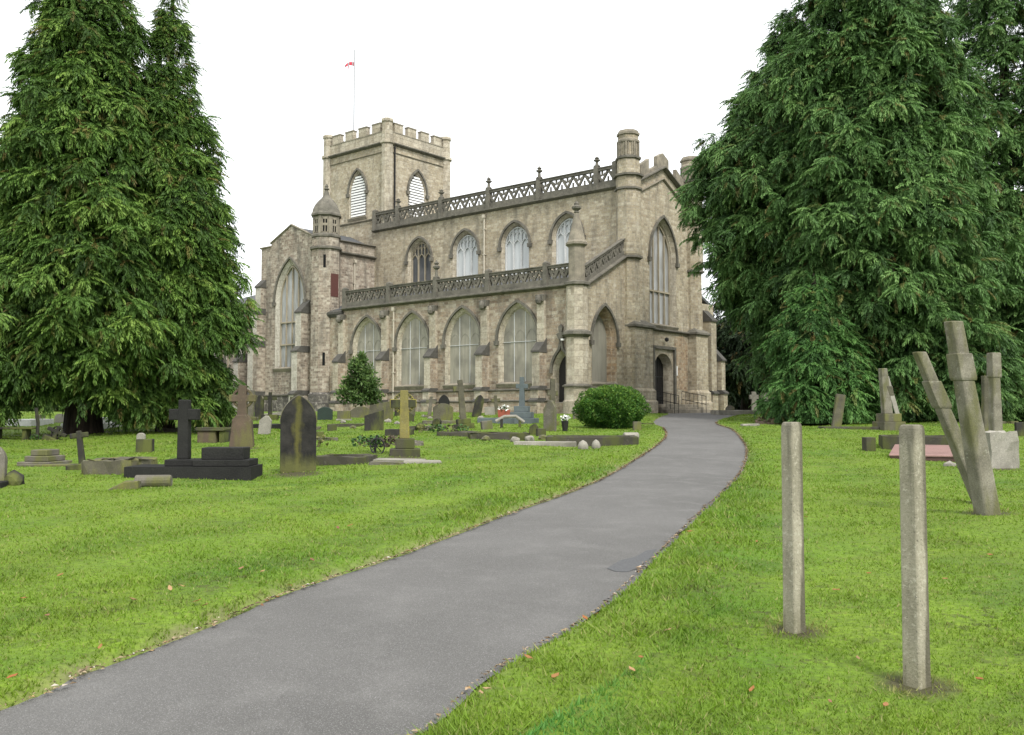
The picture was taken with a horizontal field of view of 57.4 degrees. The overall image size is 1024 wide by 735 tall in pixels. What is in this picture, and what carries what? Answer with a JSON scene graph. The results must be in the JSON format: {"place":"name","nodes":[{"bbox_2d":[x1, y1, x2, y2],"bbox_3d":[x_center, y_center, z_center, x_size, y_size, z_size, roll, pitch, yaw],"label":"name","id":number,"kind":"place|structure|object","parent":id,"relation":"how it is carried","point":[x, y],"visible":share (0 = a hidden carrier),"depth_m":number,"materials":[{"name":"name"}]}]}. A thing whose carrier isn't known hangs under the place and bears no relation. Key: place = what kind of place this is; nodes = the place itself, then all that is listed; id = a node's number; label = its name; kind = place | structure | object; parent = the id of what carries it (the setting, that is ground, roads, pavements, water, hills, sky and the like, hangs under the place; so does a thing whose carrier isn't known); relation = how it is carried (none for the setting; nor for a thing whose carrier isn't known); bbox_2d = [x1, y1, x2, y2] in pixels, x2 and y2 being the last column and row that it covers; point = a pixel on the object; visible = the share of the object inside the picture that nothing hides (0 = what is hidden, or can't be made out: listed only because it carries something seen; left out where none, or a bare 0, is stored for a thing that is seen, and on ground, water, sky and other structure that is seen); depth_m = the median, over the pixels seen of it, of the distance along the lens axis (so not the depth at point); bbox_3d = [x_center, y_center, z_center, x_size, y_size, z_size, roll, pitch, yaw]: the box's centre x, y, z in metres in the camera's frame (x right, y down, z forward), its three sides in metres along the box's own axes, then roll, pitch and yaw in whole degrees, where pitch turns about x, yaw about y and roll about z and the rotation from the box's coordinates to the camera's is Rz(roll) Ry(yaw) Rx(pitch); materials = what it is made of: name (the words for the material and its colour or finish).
{"place":"outdoors","nodes":[
{"label":"outdoors","id":0,"kind":"place"},
{"bbox_2d":[229,386,256,446],"bbox_3d":[-6.731,1.257,23.369,0.650,1.603,0.331,0,-3,-8],"label":"grave cross","id":1,"kind":"object","parent":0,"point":[242,433],"visible":0.98,"depth_m":23.23,"materials":[{"name":"brown stone"}]},
{"bbox_2d":[0,413,747,734],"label":"path","id":2,"kind":"structure","parent":0,"point":[417,639],"depth_m":6.16,"materials":[{"name":"asphalt"}]},
{"bbox_2d":[0,422,748,734],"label":"edge litter","id":3,"kind":"object","parent":2,"relation":"on","point":[315,582],"visible":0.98,"depth_m":7.68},
{"bbox_2d":[608,549,655,571],"bbox_3d":[1.146,1.766,8.614,0.242,0.033,1.249,-1,-3,23],"label":"path patch","id":4,"kind":"object","parent":2,"relation":"on","point":[628,564],"visible":0.98,"depth_m":8.45,"materials":[{"name":"asphalt"}]},
{"bbox_2d":[0,0,1022,318],"label":"sky","id":5,"kind":"structure","parent":0,"point":[517,87],"materials":[{"name":"white"}]},
{"bbox_2d":[0,411,1023,734],"bbox_3d":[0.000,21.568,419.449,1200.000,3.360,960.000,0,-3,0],"label":"ground","id":6,"kind":"structure","parent":0,"point":[964,605],"depth_m":7.78,"materials":[{"name":"plant"}]},
{"bbox_2d":[0,447,8,487],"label":"leaning grave","id":7,"kind":"object","parent":6,"relation":"on","point":[3,467],"visible":0.79,"depth_m":14.69,"materials":[{"name":"grey stone"}]},
{"bbox_2d":[0,295,19,360],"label":"conifer","id":8,"kind":"object","parent":6,"relation":"on","point":[6,318],"visible":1,"depth_m":23.50,"materials":[{"name":"green plant"}]},
{"bbox_2d":[5,470,24,485],"bbox_3d":[-7.880,1.776,14.808,0.320,0.326,0.315,0,-3,0],"label":"stone lump","id":9,"kind":"object","parent":6,"relation":"on","point":[14,477],"visible":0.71,"depth_m":14.71,"materials":[{"name":"stone"}]},
{"bbox_2d":[0,427,35,439],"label":"stone bench","id":10,"kind":"object","parent":6,"relation":"on","point":[26,432],"visible":0.71,"depth_m":27.00,"materials":[{"name":"stone"}]},
{"bbox_2d":[5,419,53,425],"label":"marble kerb","id":11,"kind":"structure","parent":6,"relation":"on","point":[27,422],"depth_m":35.62,"materials":[{"name":"stone"}]},
{"bbox_2d":[29,408,41,439],"bbox_3d":[-13.790,1.671,27.130,0.358,1.019,0.355,2,-3,-37],"label":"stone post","id":12,"kind":"object","parent":6,"relation":"on","point":[36,436],"visible":0.77,"depth_m":27.13,"materials":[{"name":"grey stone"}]},
{"bbox_2d":[17,464,70,466],"bbox_3d":[-8.886,1.898,18.004,1.100,0.080,0.400,0,-3,4],"label":"fallen slab","id":13,"kind":"object","parent":6,"relation":"on","point":[45,465],"depth_m":17.83,"materials":[{"name":"stone"}]},
{"bbox_2d":[17,449,71,463],"bbox_3d":[-9.203,1.803,18.453,0.673,0.376,0.800,0,-3,6],"label":"stepped tomb","id":14,"kind":"object","parent":6,"relation":"on","point":[45,456],"visible":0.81,"depth_m":18.23,"materials":[{"name":"grey stone"}]},
{"bbox_2d":[41,426,66,440],"bbox_3d":[-12.989,1.905,26.665,0.571,0.507,0.400,24,-2,1],"label":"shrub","id":15,"kind":"object","parent":6,"relation":"on","point":[54,436],"visible":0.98,"depth_m":26.61,"materials":[{"name":"plant"}]},
{"bbox_2d":[65,431,88,469],"bbox_3d":[-8.004,1.562,17.384,0.500,0.777,0.400,-7,-1,-12],"label":"grave cross","id":16,"kind":"object","parent":6,"relation":"on","point":[78,435],"visible":0.67,"depth_m":17.34,"materials":[{"name":"stone"}]},
{"bbox_2d":[0,0,206,434],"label":"conifer","id":17,"kind":"object","parent":6,"relation":"on","point":[74,265],"visible":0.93,"depth_m":27.88,"materials":[{"name":"green plant"}]},
{"bbox_2d":[81,457,157,474],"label":"grave kerb","id":18,"kind":"structure","parent":6,"relation":"on","point":[108,465],"depth_m":16.46,"materials":[{"name":"stone"}]},
{"bbox_2d":[108,480,140,489],"bbox_3d":[-5.846,1.790,13.981,0.558,0.208,0.212,0,-3,-8],"label":"fallen fragment","id":19,"kind":"object","parent":6,"relation":"on","point":[130,484],"visible":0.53,"depth_m":13.90,"materials":[{"name":"stone"}]},
{"bbox_2d":[136,439,154,452],"bbox_3d":[-8.549,1.829,21.812,0.351,0.320,0.300,0,-3,-8],"label":"headstone","id":20,"kind":"object","parent":6,"relation":"on","point":[144,445],"visible":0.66,"depth_m":21.67,"materials":[{"name":"stone"}]},
{"bbox_2d":[134,475,172,486],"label":"fallen column","id":21,"kind":"structure","parent":6,"relation":"on","point":[155,480],"depth_m":14.44,"materials":[{"name":"grey stone"}]},
{"bbox_2d":[82,0,264,432],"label":"conifer","id":22,"kind":"object","parent":6,"relation":"on","point":[187,197],"visible":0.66,"depth_m":29.89,"materials":[{"name":"green plant"}]},
{"bbox_2d":[124,464,262,480],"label":"grave plinth","id":23,"kind":"structure","parent":6,"relation":"on","point":[247,473],"depth_m":15.75,"materials":[{"name":"stone"}]},
{"bbox_2d":[164,400,200,465],"bbox_3d":[-5.665,1.124,16.189,0.490,1.131,0.560,0,-3,-2],"label":"grave cross","id":24,"kind":"object","parent":23,"relation":"on","point":[184,414],"visible":0.91,"depth_m":16.10,"materials":[{"name":"stone"}]},
{"bbox_2d":[192,447,257,465],"bbox_3d":[-4.939,1.533,16.170,0.946,0.312,0.680,0,-3,-2],"label":"stepped tomb","id":25,"kind":"object","parent":23,"relation":"on","point":[225,456],"visible":1,"depth_m":15.93,"materials":[{"name":"stone"}]},
{"bbox_2d":[195,427,230,442],"bbox_3d":[-8.177,1.885,25.799,0.816,0.490,0.841,0,-3,4],"label":"chest tomb","id":26,"kind":"object","parent":6,"relation":"on","point":[213,434],"visible":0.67,"depth_m":25.45,"materials":[{"name":"brown stone"}]},
{"bbox_2d":[248,390,258,420],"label":"grave cross","id":27,"kind":"object","parent":6,"relation":"on","point":[251,411],"visible":0.38,"depth_m":41.36,"materials":[{"name":"grey stone"}]},
{"bbox_2d":[254,395,263,419],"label":"headstone","id":28,"kind":"object","parent":6,"relation":"on","point":[259,407],"visible":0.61,"depth_m":42.57,"materials":[{"name":"stone"}]},
{"bbox_2d":[258,416,271,433],"bbox_3d":[-7.721,1.804,29.277,0.376,0.604,0.120,6,-3,0],"label":"headstone","id":29,"kind":"object","parent":6,"relation":"on","point":[265,424],"visible":0.89,"depth_m":29.22,"materials":[{"name":"stone"}]},
{"bbox_2d":[261,392,278,419],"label":"grave cross","id":30,"kind":"object","parent":6,"relation":"on","point":[269,398],"visible":0.84,"depth_m":42.55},
{"bbox_2d":[280,395,316,472],"bbox_3d":[-3.928,1.240,17.213,0.674,1.487,0.180,1,-3,-13],"label":"headstone","id":31,"kind":"object","parent":6,"relation":"on","point":[298,420],"visible":0.95,"depth_m":17.12,"materials":[{"name":"grey stone"}]},
{"bbox_2d":[317,407,332,419],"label":"headstone","id":32,"kind":"object","parent":6,"relation":"on","point":[324,413],"visible":0.86,"depth_m":41.36,"materials":[{"name":"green stone"}]},
{"bbox_2d":[336,411,351,420],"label":"headstone","id":33,"kind":"object","parent":6,"relation":"on","point":[344,415],"visible":0.71,"depth_m":40.18,"materials":[{"name":"stone"}]},
{"bbox_2d":[316,453,377,465],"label":"grave kerb","id":34,"kind":"structure","parent":6,"relation":"on","point":[335,459],"depth_m":18.48,"materials":[{"name":"stone"}]},
{"bbox_2d":[316,434,399,447],"bbox_3d":[-3.625,1.685,21.400,2.147,0.347,0.978,0,-3,0],"label":"weed patch","id":35,"kind":"object","parent":6,"relation":"on","point":[370,438],"visible":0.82,"depth_m":21.53,"materials":[{"name":"green plant"}]},
{"bbox_2d":[333,351,385,406],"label":"sapling tree","id":36,"kind":"object","parent":6,"relation":"on","point":[359,386],"visible":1,"depth_m":45.96,"materials":[{"name":"green plant"}]},
{"bbox_2d":[351,406,368,417],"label":"headstone","id":37,"kind":"object","parent":6,"relation":"on","point":[360,412],"visible":0.68,"depth_m":45.15,"materials":[{"name":"stone"}]},
{"bbox_2d":[364,410,383,430],"bbox_3d":[-4.781,1.832,32.448,0.660,0.731,0.160,0,-3,-10],"label":"headstone","id":38,"kind":"object","parent":6,"relation":"on","point":[374,421],"visible":1,"depth_m":32.37,"materials":[{"name":"stone"}]},
{"bbox_2d":[367,435,384,453],"bbox_3d":[-3.082,1.778,21.245,0.390,0.491,0.250,1,-3,-20],"label":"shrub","id":39,"kind":"object","parent":6,"relation":"on","point":[375,446],"visible":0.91,"depth_m":21.29,"materials":[{"name":"green plant"}]},
{"bbox_2d":[369,401,393,419],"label":"headstone","id":40,"kind":"object","parent":6,"relation":"on","point":[387,409],"visible":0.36,"depth_m":41.36,"materials":[{"name":"stone"}]},
{"bbox_2d":[368,460,403,464],"bbox_3d":[-2.400,1.881,18.189,0.688,0.128,0.483,-1,-3,14],"label":"broken slab","id":41,"kind":"object","parent":6,"relation":"on","point":[379,462],"depth_m":17.99,"materials":[{"name":"grey stone"}]},
{"bbox_2d":[385,429,413,435],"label":"grave kerb","id":42,"kind":"structure","parent":6,"relation":"on","point":[394,432],"depth_m":28.71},
{"bbox_2d":[373,458,425,460],"bbox_3d":[-2.321,1.923,19.099,1.100,0.132,0.487,0,-3,8],"label":"broken slab","id":43,"kind":"object","parent":6,"relation":"on","point":[392,459],"depth_m":18.96,"materials":[{"name":"stone"}]},
{"bbox_2d":[390,390,419,456],"bbox_3d":[-2.339,1.249,20.498,0.658,1.498,0.550,0,-3,-6],"label":"grave cross","id":44,"kind":"object","parent":6,"relation":"on","point":[404,444],"visible":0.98,"depth_m":20.41,"materials":[{"name":"yellow stone"}]},
{"bbox_2d":[403,459,441,463],"bbox_3d":[-1.772,1.881,18.408,0.805,0.127,0.485,0,-3,-6],"label":"broken slab","id":45,"kind":"object","parent":6,"relation":"on","point":[405,461],"depth_m":18.19,"materials":[{"name":"stone"}]},
{"bbox_2d":[424,396,435,417],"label":"grave cross","id":46,"kind":"object","parent":6,"relation":"on","point":[430,401],"visible":0.75,"depth_m":45.17,"materials":[{"name":"grey stone"}]},
{"bbox_2d":[433,403,452,419],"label":"headstone","id":47,"kind":"object","parent":6,"relation":"on","point":[442,411],"visible":0.79,"depth_m":40.22,"materials":[{"name":"stone"}]},
{"bbox_2d":[417,423,470,431],"bbox_3d":[-2.213,1.974,30.497,1.731,0.319,0.689,0,-3,0],"label":"weed patch","id":48,"kind":"object","parent":6,"relation":"on","point":[439,427],"visible":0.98,"depth_m":30.45,"materials":[{"name":"green plant"}]},
{"bbox_2d":[437,431,480,436],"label":"grave kerb","id":49,"kind":"structure","parent":6,"relation":"on","point":[456,433],"depth_m":28.19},
{"bbox_2d":[453,380,474,428],"bbox_3d":[-1.813,1.356,33.928,0.720,1.828,0.500,-5,-2,-10],"label":"grave cross","id":50,"kind":"object","parent":6,"relation":"on","point":[460,389],"visible":0.93,"depth_m":33.84,"materials":[{"name":"stone"}]},
{"bbox_2d":[214,117,728,413],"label":"church","id":51,"kind":"structure","parent":6,"relation":"on","point":[397,270],"depth_m":60.07,"materials":[{"name":"grey stone"}]},
{"bbox_2d":[272,256,306,371],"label":"transept window","id":52,"kind":"structure","parent":51,"relation":"in","point":[289,293],"depth_m":67.98,"materials":[{"name":"glass"}]},
{"bbox_2d":[331,273,338,296],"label":"turret door","id":53,"kind":"structure","parent":51,"relation":"in","point":[334,277],"depth_m":65.01,"materials":[{"name":"red paint"}]},
{"bbox_2d":[344,49,354,129],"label":"flagpole","id":54,"kind":"object","parent":51,"relation":"on","point":[350,63],"visible":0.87,"depth_m":74.92,"materials":[{"name":"metal"}]},
{"bbox_2d":[345,168,368,222],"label":"belfry window","id":55,"kind":"structure","parent":51,"relation":"in","point":[357,189],"depth_m":71.87,"materials":[{"name":"grey stone"}]},
{"bbox_2d":[348,314,380,376],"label":"aisle window","id":56,"kind":"structure","parent":51,"relation":"in","point":[358,335],"depth_m":62.37,"materials":[{"name":"glass"}]},
{"bbox_2d":[392,310,428,389],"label":"aisle window","id":57,"kind":"structure","parent":51,"relation":"in","point":[405,380],"depth_m":59.67,"materials":[{"name":"glass"}]},
{"bbox_2d":[406,169,429,217],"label":"belfry window","id":58,"kind":"structure","parent":51,"relation":"in","point":[417,189],"depth_m":72.17,"materials":[{"name":"grey stone"}]},
{"bbox_2d":[403,236,433,291],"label":"clerestory window","id":59,"kind":"structure","parent":51,"relation":"in","point":[419,255],"depth_m":67.02,"materials":[{"name":"grey stone"}]},
{"bbox_2d":[440,305,479,388],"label":"aisle window","id":60,"kind":"structure","parent":51,"relation":"in","point":[469,323],"depth_m":56.90,"materials":[{"name":"glass"}]},
{"bbox_2d":[448,228,480,285],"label":"clerestory window","id":61,"kind":"structure","parent":51,"relation":"in","point":[465,247],"depth_m":64.17,"materials":[{"name":"glass"}]},
{"bbox_2d":[497,220,531,280],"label":"clerestory window","id":62,"kind":"structure","parent":51,"relation":"in","point":[515,238],"depth_m":61.37,"materials":[{"name":"glass"}]},
{"bbox_2d":[493,299,536,387],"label":"aisle window","id":63,"kind":"structure","parent":51,"relation":"in","point":[505,351],"depth_m":54.16,"materials":[{"name":"glass"}]},
{"bbox_2d":[549,324,565,402],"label":"south doorway","id":64,"kind":"structure","parent":51,"relation":"in","point":[558,370],"depth_m":52.11,"materials":[{"name":"stone"}]},
{"bbox_2d":[547,211,585,274],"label":"clerestory window","id":65,"kind":"structure","parent":51,"relation":"in","point":[560,229],"depth_m":58.95,"materials":[{"name":"glass"}]},
{"bbox_2d":[589,303,620,386],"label":"blind window","id":66,"kind":"structure","parent":51,"relation":"in","point":[604,340],"depth_m":53.84,"materials":[{"name":"grey stone"}]},
{"bbox_2d":[647,215,679,330],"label":"west window","id":67,"kind":"structure","parent":51,"relation":"in","point":[663,258],"depth_m":58.93,"materials":[{"name":"glass"}]},
{"bbox_2d":[653,345,676,403],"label":"west doorway","id":68,"kind":"structure","parent":51,"relation":"in","point":[664,378],"depth_m":58.83,"materials":[{"name":"stone"}]},
{"bbox_2d":[472,395,483,416],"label":"headstone","id":69,"kind":"object","parent":6,"relation":"on","point":[478,406],"visible":0.92,"depth_m":45.16,"materials":[{"name":"stone"}]},
{"bbox_2d":[480,420,492,429],"bbox_3d":[-0.882,2.004,32.434,0.382,0.318,0.200,-5,-1,-19],"label":"headstone","id":70,"kind":"object","parent":6,"relation":"on","point":[487,424],"visible":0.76,"depth_m":32.34,"materials":[{"name":"grey stone"}]},
{"bbox_2d":[477,417,512,423],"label":"grave kerb","id":71,"kind":"structure","parent":6,"relation":"on","point":[507,420],"depth_m":38.73,"materials":[{"name":"grey stone"}]},
{"bbox_2d":[468,432,529,439],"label":"grave kerb","id":72,"kind":"structure","parent":6,"relation":"on","point":[497,435],"depth_m":26.68,"materials":[{"name":"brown stone"}]},
{"bbox_2d":[498,404,509,416],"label":"flower planter","id":73,"kind":"object","parent":6,"relation":"on","point":[504,411],"visible":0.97,"depth_m":43.73,"materials":[{"name":"red plant"}]},
{"bbox_2d":[495,415,524,427],"bbox_3d":[-0.068,1.940,33.162,1.064,0.538,0.120,0,-3,0],"label":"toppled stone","id":74,"kind":"object","parent":6,"relation":"on","point":[518,418],"visible":0.88,"depth_m":33.12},
{"bbox_2d":[510,377,538,423],"bbox_3d":[0.419,1.411,39.277,1.260,2.023,1.000,-1,-3,12],"label":"grave cross","id":75,"kind":"object","parent":6,"relation":"on","point":[522,411],"visible":0.81,"depth_m":39.01,"materials":[{"name":"grey stone"}]},
{"bbox_2d":[514,441,576,446],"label":"fallen kerb","id":76,"kind":"structure","parent":6,"relation":"on","point":[560,443],"depth_m":24.39,"materials":[{"name":"stone"}]},
{"bbox_2d":[543,400,556,430],"bbox_3d":[1.237,1.578,30.479,0.426,1.018,0.150,-1,-3,28],"label":"headstone","id":77,"kind":"object","parent":6,"relation":"on","point":[550,416],"visible":0.86,"depth_m":30.41,"materials":[{"name":"grey stone"}]},
{"bbox_2d":[547,379,558,424],"bbox_3d":[1.609,1.414,37.322,0.500,1.925,0.450,1,-3,-10],"label":"grave cross","id":78,"kind":"object","parent":6,"relation":"on","point":[552,393],"visible":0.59,"depth_m":37.27,"materials":[{"name":"stone"}]},
{"bbox_2d":[560,415,570,430],"bbox_3d":[1.724,1.827,30.463,0.315,0.586,0.316,2,-4,-41],"label":"flower vase","id":79,"kind":"object","parent":6,"relation":"on","point":[565,418],"visible":0.98,"depth_m":30.39,"materials":[{"name":"stone"}]},
{"bbox_2d":[546,435,638,445],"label":"grave kerb","id":80,"kind":"structure","parent":6,"relation":"on","point":[610,440],"depth_m":24.48,"materials":[{"name":"stone"}]},
{"bbox_2d":[571,384,651,428],"bbox_3d":[3.616,1.484,34.185,2.909,1.806,2.574,0,-3,0],"label":"round bush","id":81,"kind":"object","parent":6,"relation":"on","point":[595,407],"visible":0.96,"depth_m":33.57,"materials":[{"name":"green plant"}]},
{"bbox_2d":[710,410,761,414],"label":"grave kerb","id":82,"kind":"structure","parent":6,"relation":"on","point":[726,412],"depth_m":49.99,"materials":[{"name":"stone"}]},
{"bbox_2d":[708,298,769,409],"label":"evergreen tree","id":83,"kind":"object","parent":6,"relation":"on","point":[737,386],"visible":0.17,"depth_m":74.53,"materials":[{"name":"green plant"}]},
{"bbox_2d":[754,416,779,423],"bbox_3d":[10.435,2.263,38.238,1.099,0.561,1.216,0,-3,0],"label":"debris heap","id":84,"kind":"object","parent":6,"relation":"on","point":[771,421],"visible":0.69,"depth_m":37.97,"materials":[{"name":"brown stone"}]},
{"bbox_2d":[667,7,910,378],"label":"conifer","id":85,"kind":"object","parent":6,"relation":"on","point":[733,179],"visible":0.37,"depth_m":43.47,"materials":[{"name":"green plant"}]},
{"bbox_2d":[781,422,805,633],"bbox_3d":[1.792,1.096,5.967,0.106,1.495,0.106,2,-3,-30],"label":"concrete post","id":86,"kind":"object","parent":6,"relation":"on","point":[793,541],"visible":0.77,"depth_m":5.93,"materials":[{"name":"concrete"}]},
{"bbox_2d":[753,270,880,423],"bbox_3d":[12.735,-0.707,38.634,5.397,6.648,5.752,0,-3,0],"label":"young conifer","id":87,"kind":"object","parent":6,"relation":"on","point":[823,374],"visible":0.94,"depth_m":37.33,"materials":[{"name":"green plant"}]},
{"bbox_2d":[831,394,845,425],"bbox_3d":[12.105,1.625,34.714,0.334,1.265,0.160,9,-3,0],"label":"headstone","id":88,"kind":"object","parent":6,"relation":"on","point":[838,410],"visible":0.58,"depth_m":34.64,"materials":[{"name":"stone"}]},
{"bbox_2d":[818,426,879,429],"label":"fallen slab","id":89,"kind":"structure","parent":6,"relation":"on","point":[850,427],"depth_m":32.25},
{"bbox_2d":[862,437,875,450],"bbox_3d":[8.502,1.855,22.298,0.240,0.390,0.240,0,-3,-5],"label":"kerb post","id":90,"kind":"object","parent":6,"relation":"on","point":[869,443],"visible":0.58,"depth_m":22.18,"materials":[{"name":"stone"}]},
{"bbox_2d":[730,0,1023,420],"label":"conifer","id":91,"kind":"object","parent":6,"relation":"on","point":[902,154],"visible":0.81,"depth_m":38.80,"materials":[{"name":"green plant"}]},
{"bbox_2d":[872,368,905,430],"bbox_3d":[13.062,1.136,32.481,0.799,2.203,0.800,0,-3,-8],"label":"grave cross","id":92,"kind":"object","parent":6,"relation":"on","point":[887,419],"visible":0.94,"depth_m":32.35,"materials":[{"name":"stone"}]},
{"bbox_2d":[851,333,938,421],"bbox_3d":[16.151,-0.154,39.883,4.868,5.577,4.927,0,-3,0],"label":"young conifer","id":93,"kind":"object","parent":6,"relation":"on","point":[891,366],"visible":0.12,"depth_m":38.48,"materials":[{"name":"green plant"}]},
{"bbox_2d":[878,434,947,449],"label":"grave kerb","id":94,"kind":"structure","parent":6,"relation":"on","point":[888,442],"depth_m":22.54,"materials":[{"name":"stone"}]},
{"bbox_2d":[899,424,930,689],"bbox_3d":[2.123,1.070,4.936,0.106,1.535,0.106,2,-3,-33],"label":"concrete post","id":95,"kind":"object","parent":6,"relation":"on","point":[915,601],"visible":0.81,"depth_m":4.90,"materials":[{"name":"concrete"}]},
{"bbox_2d":[889,444,954,461],"bbox_3d":[9.307,1.940,20.589,1.760,0.265,2.440,-1,0,25],"label":"ledger grave","id":96,"kind":"object","parent":6,"relation":"on","point":[938,453],"visible":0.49,"depth_m":19.86,"materials":[{"name":"pink stone"}]},
{"bbox_2d":[912,352,971,501],"bbox_3d":[5.857,0.905,12.369,1.085,2.220,0.201,0,-3,-5],"label":"broken cross shaft","id":97,"kind":"object","parent":6,"relation":"on","point":[937,396],"visible":0.73,"depth_m":12.30,"materials":[{"name":"stone"}]},
{"bbox_2d":[944,321,1000,515],"bbox_3d":[5.388,0.697,10.933,0.628,2.470,0.228,1,-3,-12],"label":"broken cross shaft","id":98,"kind":"object","parent":6,"relation":"on","point":[963,378],"visible":0.81,"depth_m":10.84,"materials":[{"name":"stone"}]},
{"bbox_2d":[930,297,1023,420],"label":"young conifer","id":99,"kind":"object","parent":6,"relation":"on","point":[1013,406],"visible":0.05,"depth_m":39.09,"materials":[{"name":"green plant"}]},
{"bbox_2d":[940,0,1023,369],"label":"conifer","id":100,"kind":"object","parent":6,"relation":"on","point":[977,20],"visible":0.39,"depth_m":47.15,"materials":[{"name":"green plant"}]},
{"bbox_2d":[981,376,987,430],"bbox_3d":[14.823,1.299,29.301,0.266,2.080,0.249,0,-3,0],"label":"broken cross shaft","id":101,"kind":"object","parent":6,"relation":"on","point":[984,396],"visible":0.41,"depth_m":29.23,"materials":[{"name":"stone"}]},
{"bbox_2d":[985,430,1019,468],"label":"stone block","id":102,"kind":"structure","parent":6,"relation":"on","point":[1003,446],"depth_m":17.50,"materials":[{"name":"stone"}]},
{"bbox_2d":[1014,422,1023,435],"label":"headstone","id":103,"kind":"object","parent":6,"relation":"on","point":[1019,427],"visible":0.77,"depth_m":28.66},
{"bbox_2d":[986,352,1002,430],"bbox_3d":[12.256,0.956,23.754,0.269,2.664,0.269,0,-3,-8],"label":"broken cross shaft","id":104,"kind":"object","parent":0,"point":[994,374],"visible":0.77,"depth_m":23.67,"materials":[{"name":"stone"}]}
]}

